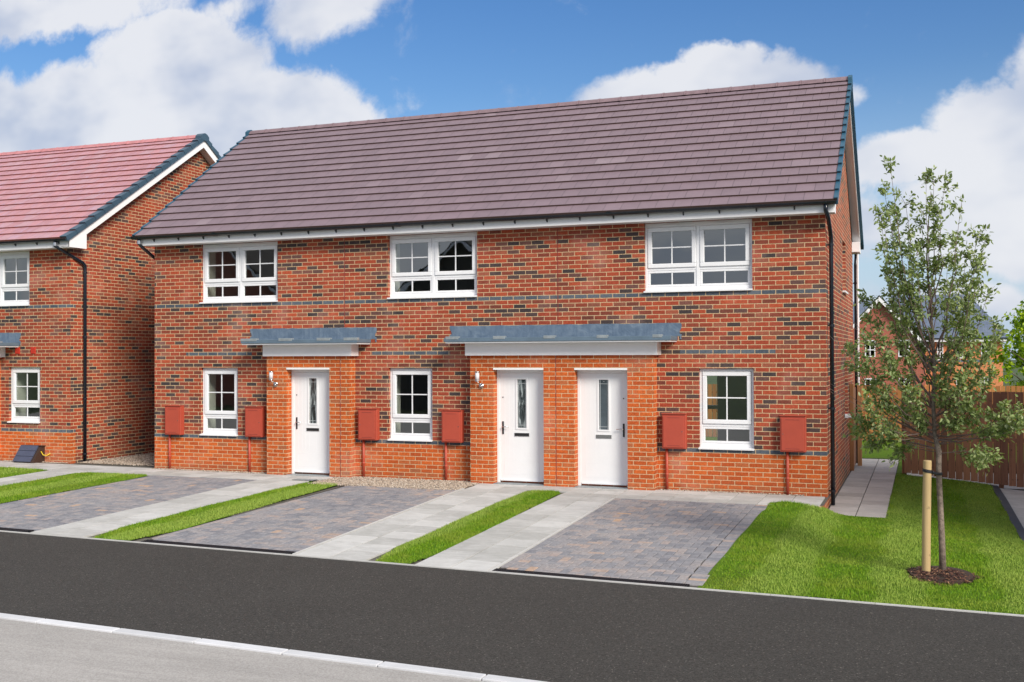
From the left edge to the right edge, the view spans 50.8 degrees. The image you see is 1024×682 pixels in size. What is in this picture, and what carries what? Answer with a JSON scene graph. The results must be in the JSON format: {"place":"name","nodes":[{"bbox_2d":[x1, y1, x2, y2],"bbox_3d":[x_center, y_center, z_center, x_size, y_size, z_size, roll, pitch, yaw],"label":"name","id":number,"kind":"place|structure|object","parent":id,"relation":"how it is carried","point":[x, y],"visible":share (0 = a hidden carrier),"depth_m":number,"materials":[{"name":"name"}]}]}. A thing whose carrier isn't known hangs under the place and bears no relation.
{"place":"outdoors","nodes":[
{"label":"outdoors","id":0,"kind":"place"},
{"bbox_2d":[0,467,44,477],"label":"lawn","id":1,"kind":"structure","parent":0,"point":[29,471],"depth_m":21.41,"materials":[{"name":"green plant"}]},
{"bbox_2d":[0,470,86,485],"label":"path","id":2,"kind":"structure","parent":0,"point":[28,477],"depth_m":20.71,"materials":[{"name":"concrete"}]},
{"bbox_2d":[0,464,140,472],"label":"path","id":3,"kind":"structure","parent":0,"point":[99,470],"depth_m":21.97,"materials":[{"name":"concrete"}]},
{"bbox_2d":[0,472,143,502],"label":"lawn","id":4,"kind":"structure","parent":0,"point":[53,491],"depth_m":19.48,"materials":[{"name":"green plant"}]},
{"bbox_2d":[0,461,151,469],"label":"path","id":5,"kind":"structure","parent":0,"point":[74,465],"depth_m":22.59,"materials":[{"name":"concrete"}]},
{"bbox_2d":[0,475,254,530],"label":"driveway","id":6,"kind":"structure","parent":0,"point":[47,511],"depth_m":17.63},
{"bbox_2d":[30,480,304,536],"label":"path","id":7,"kind":"structure","parent":0,"point":[97,525],"depth_m":16.57,"materials":[{"name":"concrete"}]},
{"bbox_2d":[97,484,335,540],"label":"lawn","id":8,"kind":"structure","parent":0,"point":[248,508],"depth_m":15.99,"materials":[{"name":"green plant"}]},
{"bbox_2d":[123,471,316,482],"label":"path","id":9,"kind":"structure","parent":0,"point":[215,476],"depth_m":20.43,"materials":[{"name":"concrete"}]},
{"bbox_2d":[293,478,317,480],"bbox_3d":[-3.815,2.554,19.811,0.420,0.016,0.210,0,-1,21],"label":"drain cover","id":10,"kind":"object","parent":9,"relation":"on","point":[306,479],"visible":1,"depth_m":19.80,"materials":[{"name":"black"}]},
{"bbox_2d":[141,469,332,479],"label":"path","id":11,"kind":"structure","parent":0,"point":[231,473],"depth_m":20.95,"materials":[{"name":"concrete"}]},
{"bbox_2d":[0,619,487,681],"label":"pavement","id":12,"kind":"structure","parent":0,"point":[33,652],"depth_m":8.57,"materials":[{"name":"grey concrete"}]},
{"bbox_2d":[0,613,544,681],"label":"kerb","id":13,"kind":"structure","parent":12,"relation":"on","point":[351,660],"depth_m":8.87,"materials":[{"name":"concrete"}]},
{"bbox_2d":[150,486,458,551],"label":"driveway","id":14,"kind":"structure","parent":0,"point":[296,525],"depth_m":15.54,"materials":[{"name":"grey concrete"}]},
{"bbox_2d":[296,485,530,560],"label":"path","id":15,"kind":"structure","parent":0,"point":[376,539],"depth_m":15.01,"materials":[{"name":"concrete"}]},
{"bbox_2d":[378,491,560,563],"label":"lawn","id":16,"kind":"structure","parent":0,"point":[457,533],"depth_m":14.35,"materials":[{"name":"green plant"}]},
{"bbox_2d":[0,532,1023,681],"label":"road","id":17,"kind":"structure","parent":0,"point":[546,629],"depth_m":9.90,"materials":[{"name":"grey asphalt"}]},
{"bbox_2d":[0,530,1023,616],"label":"edging strip","id":18,"kind":"object","parent":17,"relation":"on","point":[971,611],"visible":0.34,"depth_m":11.68,"materials":[{"name":"grey concrete"}]},
{"bbox_2d":[0,0,1023,359],"label":"sky","id":19,"kind":"structure","parent":0,"point":[939,83],"materials":[{"name":"blue"}]},
{"bbox_2d":[0,466,1023,614],"bbox_3d":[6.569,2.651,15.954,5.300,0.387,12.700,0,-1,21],"label":"lawn","id":20,"kind":"structure","parent":0,"point":[797,534],"depth_m":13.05,"materials":[{"name":"green plant"}]},
{"bbox_2d":[904,566,983,585],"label":"bark mulch","id":21,"kind":"object","parent":20,"relation":"on","point":[935,571],"visible":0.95,"depth_m":11.78,"materials":[{"name":"brown wood"}]},
{"bbox_2d":[820,155,1023,570],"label":"young tree","id":22,"kind":"object","parent":21,"relation":"on","point":[905,324],"visible":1,"depth_m":12.08,"materials":[{"name":"green plant"}]},
{"bbox_2d":[922,460,942,572],"bbox_3d":[4.708,1.998,12.039,0.289,1.333,0.116,0,-1,-23],"label":"tree stake","id":23,"kind":"object","parent":21,"relation":"on","point":[928,472],"visible":0.94,"depth_m":11.97,"materials":[{"name":"beige wood"}]},
{"bbox_2d":[415,496,610,570],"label":"path","id":24,"kind":"structure","parent":0,"point":[492,547],"depth_m":14.16,"materials":[{"name":"concrete"}]},
{"bbox_2d":[528,488,572,492],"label":"path","id":25,"kind":"structure","parent":0,"point":[559,490],"depth_m":18.28,"materials":[{"name":"concrete"}]},
{"bbox_2d":[123,360,1023,674],"bbox_3d":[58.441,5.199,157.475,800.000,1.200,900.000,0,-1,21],"label":"ground","id":26,"kind":"structure","parent":0,"point":[1013,378],"depth_m":157.26,"materials":[{"name":"green plant"}]},
{"bbox_2d":[0,461,696,587],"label":"garden base","id":27,"kind":"object","parent":26,"relation":"on","point":[235,514],"visible":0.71,"depth_m":17.38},
{"bbox_2d":[0,527,33,532],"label":"drain channel","id":28,"kind":"object","parent":27,"relation":"on","point":[15,529],"visible":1,"depth_m":14.99,"materials":[{"name":"black"}]},
{"bbox_2d":[13,445,49,462],"bbox_3d":[-10.406,2.452,23.332,0.716,0.370,0.370,0,-1,21],"label":"gas meter box","id":29,"kind":"object","parent":27,"relation":"on","point":[30,453],"visible":1,"depth_m":23.30,"materials":[{"name":"grey plastic"}]},
{"bbox_2d":[0,133,220,463],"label":"brick house","id":30,"kind":"structure","parent":27,"relation":"on","point":[77,323],"depth_m":24.29,"materials":[{"name":"red brick"}]},
{"bbox_2d":[0,251,29,305],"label":"window","id":31,"kind":"structure","parent":30,"relation":"in","point":[4,287],"depth_m":23.88,"materials":[{"name":"white plastic"}]},
{"bbox_2d":[7,367,39,422],"bbox_3d":[-10.629,1.187,23.859,0.895,1.225,0.530,0,-1,21],"label":"window","id":32,"kind":"structure","parent":30,"relation":"in","point":[19,403],"depth_m":23.82,"materials":[{"name":"white plastic"}]},
{"bbox_2d":[141,539,294,553],"bbox_3d":[-3.751,2.642,13.652,2.327,0.082,0.134,-1,-1,23],"label":"drain channel","id":33,"kind":"object","parent":27,"relation":"on","point":[222,547],"visible":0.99,"depth_m":13.63,"materials":[{"name":"black"}]},
{"bbox_2d":[293,488,464,554],"bbox_3d":[-1.748,2.585,15.803,0.035,0.177,5.692,0,-1,19],"label":"path edging","id":34,"kind":"object","parent":27,"relation":"on","point":[349,532],"visible":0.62,"depth_m":15.28,"materials":[{"name":"grey concrete"}]},
{"bbox_2d":[0,452,803,495],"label":"gravel","id":35,"kind":"structure","parent":27,"relation":"on","point":[149,460],"depth_m":19.56,"materials":[{"name":"beige gravel"}]},
{"bbox_2d":[130,75,863,508],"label":"brick terrace","id":36,"kind":"structure","parent":27,"relation":"on","point":[594,293],"depth_m":19.84,"materials":[{"name":"red brick"}]},
{"bbox_2d":[199,368,237,435],"bbox_3d":[-5.759,1.214,21.684,0.885,1.350,0.530,0,-1,21],"label":"window","id":37,"kind":"structure","parent":36,"relation":"in","point":[210,414],"depth_m":21.61,"materials":[{"name":"white plastic"}]},
{"bbox_2d":[199,241,277,303],"bbox_3d":[-5.337,-1.349,21.550,1.810,1.190,0.530,0,-1,21],"label":"window","id":38,"kind":"structure","parent":36,"relation":"in","point":[210,282],"depth_m":21.42,"materials":[{"name":"white plastic"}]},
{"bbox_2d":[286,368,329,476],"bbox_3d":[-3.843,1.542,20.597,0.940,2.063,0.258,0,-1,21],"label":"door","id":39,"kind":"structure","parent":36,"relation":"in","point":[310,386],"depth_m":20.68,"materials":[{"name":"white plastic"}]},
{"bbox_2d":[388,368,432,441],"bbox_3d":[-1.806,1.180,20.179,0.905,1.350,0.530,0,-1,21],"label":"window","id":40,"kind":"structure","parent":36,"relation":"in","point":[395,388],"depth_m":20.07,"materials":[{"name":"white plastic"}]},
{"bbox_2d":[387,232,476,298],"bbox_3d":[-1.398,-1.383,20.051,1.810,1.190,0.530,0,-1,21],"label":"window","id":41,"kind":"structure","parent":36,"relation":"in","point":[433,274],"depth_m":19.91,"materials":[{"name":"white plastic"}]},
{"bbox_2d":[493,368,543,485],"bbox_3d":[0.151,1.507,19.076,0.943,2.063,0.258,0,-1,21],"label":"door","id":42,"kind":"structure","parent":36,"relation":"in","point":[520,408],"depth_m":19.16,"materials":[{"name":"white plastic"}]},
{"bbox_2d":[574,368,627,488],"bbox_3d":[1.560,1.495,18.540,0.938,2.063,0.258,0,-1,21],"label":"door","id":43,"kind":"structure","parent":36,"relation":"in","point":[602,392],"depth_m":18.61,"materials":[{"name":"white plastic"}]},
{"bbox_2d":[644,219,752,292],"bbox_3d":[3.127,-1.425,18.136,1.830,1.190,0.170,0,-1,21],"label":"window","id":44,"kind":"structure","parent":36,"relation":"in","point":[698,265],"depth_m":18.15,"materials":[{"name":"white plastic"}]},
{"bbox_2d":[707,376,718,440],"bbox_3d":[4.405,1.555,25.349,0.960,2.060,0.070,0,-1,21],"label":"patio door","id":45,"kind":"structure","parent":36,"relation":"in","point":[708,406],"depth_m":25.17,"materials":[{"name":"white plastic"}]},
{"bbox_2d":[698,368,753,450],"bbox_3d":[3.574,1.131,17.939,0.915,1.350,0.170,0,-1,21],"label":"window","id":46,"kind":"structure","parent":36,"relation":"in","point":[705,423],"depth_m":17.96,"materials":[{"name":"white plastic"}]},
{"bbox_2d":[849,384,861,470],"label":"garden gate","id":47,"kind":"structure","parent":36,"relation":"attached to","point":[852,390],"depth_m":23.12,"materials":[{"name":"brown wood"}]},
{"bbox_2d":[489,498,614,570],"bbox_3d":[0.691,2.563,14.626,0.035,0.178,5.435,0,-1,20],"label":"path edging","id":48,"kind":"object","parent":27,"relation":"on","point":[541,540],"visible":0.62,"depth_m":13.95,"materials":[{"name":"grey concrete"}]},
{"bbox_2d":[492,568,689,586],"bbox_3d":[0.819,2.604,11.700,2.237,0.082,0.134,-1,-1,23],"label":"drain channel","id":49,"kind":"object","parent":27,"relation":"on","point":[595,577],"visible":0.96,"depth_m":11.68,"materials":[{"name":"black"}]},
{"bbox_2d":[820,494,830,505],"bbox_3d":[4.628,2.514,17.212,0.810,0.001,1.500,0,-1,21],"label":"garden base","id":50,"kind":"object","parent":26,"relation":"on","point":[824,501],"visible":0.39,"depth_m":16.94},
{"bbox_2d":[853,301,871,321],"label":"brick house","id":51,"kind":"structure","parent":26,"relation":"on","point":[861,309],"depth_m":80.69,"materials":[{"name":"stone"}]},
{"bbox_2d":[853,295,924,415],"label":"brick house","id":52,"kind":"structure","parent":26,"relation":"on","point":[919,371],"depth_m":70.02,"materials":[{"name":"red brick"}]},
{"bbox_2d":[865,340,874,356],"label":"window","id":53,"kind":"structure","parent":52,"relation":"in","point":[869,349],"depth_m":70.26,"materials":[{"name":"white plastic"}]},
{"bbox_2d":[891,294,1006,391],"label":"brick house","id":54,"kind":"structure","parent":26,"relation":"on","point":[985,329],"depth_m":72.37,"materials":[{"name":"orange"}]},
{"bbox_2d":[937,342,942,359],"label":"window","id":55,"kind":"structure","parent":54,"relation":"in","point":[941,352],"depth_m":72.47,"materials":[{"name":"white plastic"}]},
{"bbox_2d":[907,470,1023,488],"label":"yard","id":56,"kind":"structure","parent":26,"relation":"on","point":[1009,487],"depth_m":22.80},
{"bbox_2d":[901,391,1023,488],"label":"timber fence","id":57,"kind":"object","parent":56,"relation":"on","point":[1000,474],"visible":0.52,"depth_m":21.68,"materials":[{"name":"brown wood"}]},
{"bbox_2d":[979,300,1023,391],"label":"leafy tree","id":58,"kind":"object","parent":26,"relation":"on","point":[1018,324],"visible":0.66,"depth_m":52.20,"materials":[{"name":"green plant"}]},
{"bbox_2d":[1000,488,1023,527],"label":"side drive","id":59,"kind":"structure","parent":26,"relation":"on","point":[1015,498],"depth_m":19.75,"materials":[{"name":"concrete"}]},
{"bbox_2d":[991,485,1023,540],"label":"drive kerb","id":60,"kind":"structure","parent":59,"relation":"on","point":[1013,517],"depth_m":17.98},
{"bbox_2d":[500,498,767,586],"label":"driveway","id":61,"kind":"structure","parent":0,"point":[662,541],"depth_m":13.60,"materials":[{"name":"grey concrete"}]},
{"bbox_2d":[474,483,824,499],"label":"path","id":62,"kind":"structure","parent":0,"point":[723,494],"depth_m":17.81,"materials":[{"name":"concrete"}]},
{"bbox_2d":[558,492,819,506],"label":"path","id":63,"kind":"structure","parent":0,"point":[669,498],"depth_m":17.09,"materials":[{"name":"concrete"}]},
{"bbox_2d":[566,489,822,504],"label":"path","id":64,"kind":"structure","parent":0,"point":[693,496],"depth_m":17.33,"materials":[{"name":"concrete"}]},
{"bbox_2d":[706,432,1008,461],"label":"back lawn","id":65,"kind":"structure","parent":0,"point":[883,454],"depth_m":26.81,"materials":[{"name":"green plant"}]},
{"bbox_2d":[705,384,1023,443],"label":"timber fence","id":66,"kind":"object","parent":65,"relation":"on","point":[711,390],"visible":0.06,"depth_m":30.26,"materials":[{"name":"brown wood"}]},
{"bbox_2d":[828,459,898,517],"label":"side path","id":67,"kind":"structure","parent":0,"point":[873,503],"depth_m":19.42,"materials":[{"name":"grey concrete"}]},
{"bbox_2d":[897,460,904,473],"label":"back lawn","id":68,"kind":"structure","parent":0,"point":[899,470],"depth_m":23.18,"materials":[{"name":"green plant"}]}
]}

